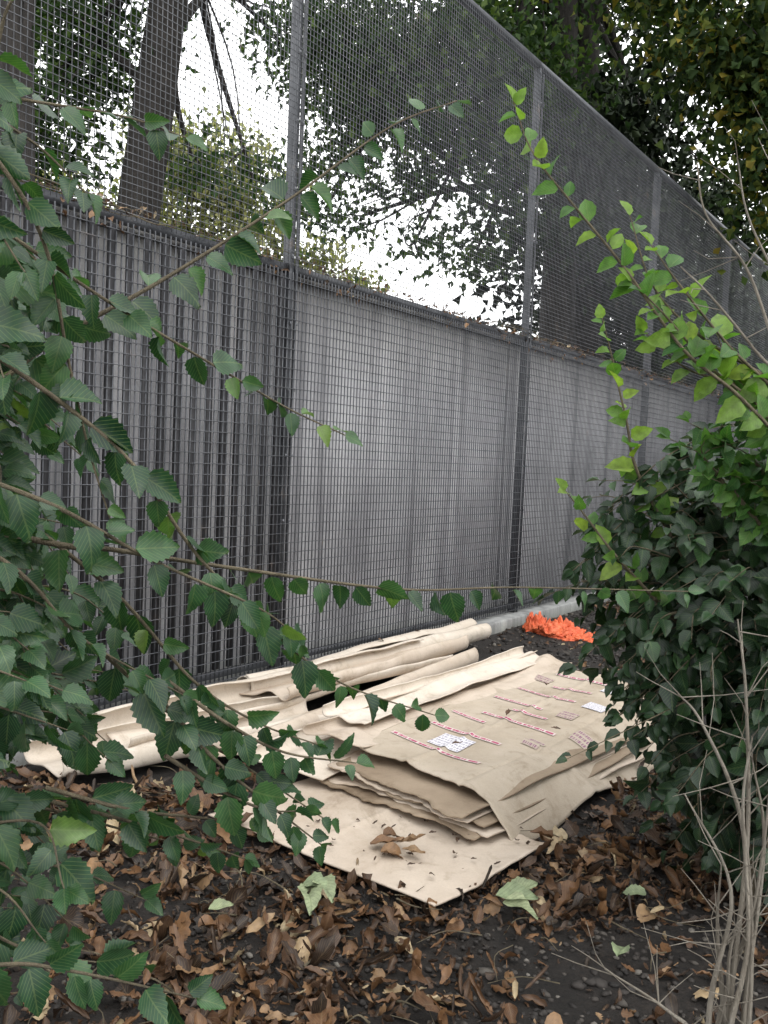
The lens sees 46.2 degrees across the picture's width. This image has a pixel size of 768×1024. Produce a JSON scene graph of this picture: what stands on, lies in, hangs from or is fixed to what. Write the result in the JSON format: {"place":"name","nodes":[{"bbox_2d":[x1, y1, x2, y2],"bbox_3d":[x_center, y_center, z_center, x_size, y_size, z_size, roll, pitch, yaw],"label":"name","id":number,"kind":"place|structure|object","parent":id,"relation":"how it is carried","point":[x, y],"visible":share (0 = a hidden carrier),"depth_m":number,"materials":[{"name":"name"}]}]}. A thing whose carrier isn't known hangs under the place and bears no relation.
{"place":"outdoors","nodes":[
{"label":"outdoors","id":0,"kind":"place"},
{"bbox_2d":[0,596,767,1023],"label":"ground","id":1,"kind":"structure","parent":0,"point":[584,1002],"depth_m":2.81,"materials":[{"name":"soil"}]},
{"bbox_2d":[0,0,69,181],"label":"broadleaf tree","id":2,"kind":"object","parent":1,"relation":"on","point":[28,118],"visible":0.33,"depth_m":8.63,"materials":[{"name":"plant"}]},
{"bbox_2d":[34,0,318,240],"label":"broadleaf tree","id":3,"kind":"object","parent":1,"relation":"on","point":[157,77],"visible":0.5,"depth_m":11.94,"materials":[{"name":"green plant"}]},
{"bbox_2d":[35,86,406,292],"bbox_3d":[-5.811,-6.012,26.581,13.241,11.555,7.103,2,3,0],"label":"pale autumn tree","id":4,"kind":"object","parent":1,"relation":"on","point":[229,213],"visible":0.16,"depth_m":25.16,"materials":[{"name":"green plant"}]},
{"bbox_2d":[24,618,656,906],"bbox_3d":[0.420,1.091,5.127,2.374,0.288,4.170,5,4,36],"label":"discarded cardboard","id":5,"kind":"object","parent":1,"relation":"on","point":[493,782],"visible":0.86,"depth_m":4.21,"materials":[{"name":"cardboard"}]},
{"bbox_2d":[306,630,559,874],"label":"leaves on cardboard","id":6,"kind":"object","parent":5,"relation":"on","point":[391,847],"visible":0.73,"depth_m":3.36,"materials":[{"name":"brown plant"}]},
{"bbox_2d":[0,0,704,1023],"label":"leafy shrub","id":7,"kind":"object","parent":1,"relation":"on","point":[42,668],"visible":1,"depth_m":1.39,"materials":[{"name":"green plant"}]},
{"bbox_2d":[4,559,728,770],"bbox_3d":[7.048,0.818,16.968,0.370,0.170,47.314,5,4,35],"label":"wall footing","id":8,"kind":"object","parent":1,"relation":"on","point":[498,623],"depth_m":8.30,"materials":[{"name":"concrete"}]},
{"bbox_2d":[0,0,767,725],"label":"wire fence","id":9,"kind":"object","parent":8,"relation":"on","point":[282,454],"visible":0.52,"depth_m":6.18,"materials":[{"name":"metal"}]},
{"bbox_2d":[0,189,741,698],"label":"concrete wall","id":10,"kind":"structure","parent":1,"relation":"on","point":[478,493],"depth_m":6.71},
{"bbox_2d":[0,173,719,397],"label":"dry vine on ledge","id":11,"kind":"object","parent":10,"relation":"on","point":[91,213],"visible":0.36,"depth_m":5.80,"materials":[{"name":"brown plant"}]},
{"bbox_2d":[252,281,711,661],"bbox_3d":[7.013,-0.546,16.956,0.024,2.500,47.482,5,4,35],"label":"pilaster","id":12,"kind":"object","parent":10,"relation":"attached to","point":[634,402],"visible":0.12,"depth_m":8.57,"materials":[{"name":"metal"}]},
{"bbox_2d":[0,603,767,1023],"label":"leaf litter","id":13,"kind":"object","parent":1,"relation":"on","point":[318,1003],"visible":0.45,"depth_m":2.87,"materials":[{"name":"brown plant"}]},
{"bbox_2d":[8,766,765,1023],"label":"fallen twigs","id":14,"kind":"object","parent":1,"relation":"on","point":[304,965],"visible":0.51,"depth_m":2.88,"materials":[{"name":"brown wood"}]},
{"bbox_2d":[208,872,645,955],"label":"fallen green leaves","id":15,"kind":"object","parent":1,"relation":"on","point":[516,892],"visible":1,"depth_m":2.95,"materials":[{"name":"green plant"}]},
{"bbox_2d":[237,0,660,351],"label":"broadleaf tree","id":16,"kind":"object","parent":1,"relation":"on","point":[548,40],"visible":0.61,"depth_m":13.38,"materials":[{"name":"green plant"}]},
{"bbox_2d":[522,611,594,642],"bbox_3d":[1.687,1.032,8.010,0.995,0.198,0.420,5,4,34],"label":"orange plastic bag","id":17,"kind":"object","parent":1,"relation":"on","point":[566,629],"visible":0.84,"depth_m":8.00,"materials":[{"name":"orange plastic"}]},
{"bbox_2d":[442,50,767,387],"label":"distant tree row","id":18,"kind":"object","parent":1,"relation":"on","point":[480,292],"visible":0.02,"depth_m":17.92,"materials":[{"name":"green plant"}]},
{"bbox_2d":[498,0,767,394],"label":"broadleaf tree","id":19,"kind":"object","parent":1,"relation":"on","point":[633,108],"visible":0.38,"depth_m":15.09,"materials":[{"name":"green plant"}]},
{"bbox_2d":[499,84,767,623],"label":"arching shrub","id":20,"kind":"object","parent":1,"relation":"on","point":[742,489],"visible":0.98,"depth_m":2.56,"materials":[{"name":"green plant"}]},
{"bbox_2d":[533,409,767,924],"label":"leafy shrub","id":21,"kind":"object","parent":1,"relation":"on","point":[706,539],"visible":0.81,"depth_m":2.96,"materials":[{"name":"green plant"}]},
{"bbox_2d":[543,0,767,284],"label":"broadleaf tree","id":22,"kind":"object","parent":1,"relation":"on","point":[736,77],"visible":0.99,"depth_m":11.56,"materials":[{"name":"green plant"}]},
{"bbox_2d":[552,101,767,1023],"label":"bare twig shrub","id":23,"kind":"object","parent":1,"relation":"on","point":[726,1013],"visible":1,"depth_m":1.95,"materials":[{"name":"plant"}]},
{"bbox_2d":[35,0,767,347],"label":"sky","id":24,"kind":"structure","parent":0,"point":[212,96],"materials":[{"name":"white"}]}
]}

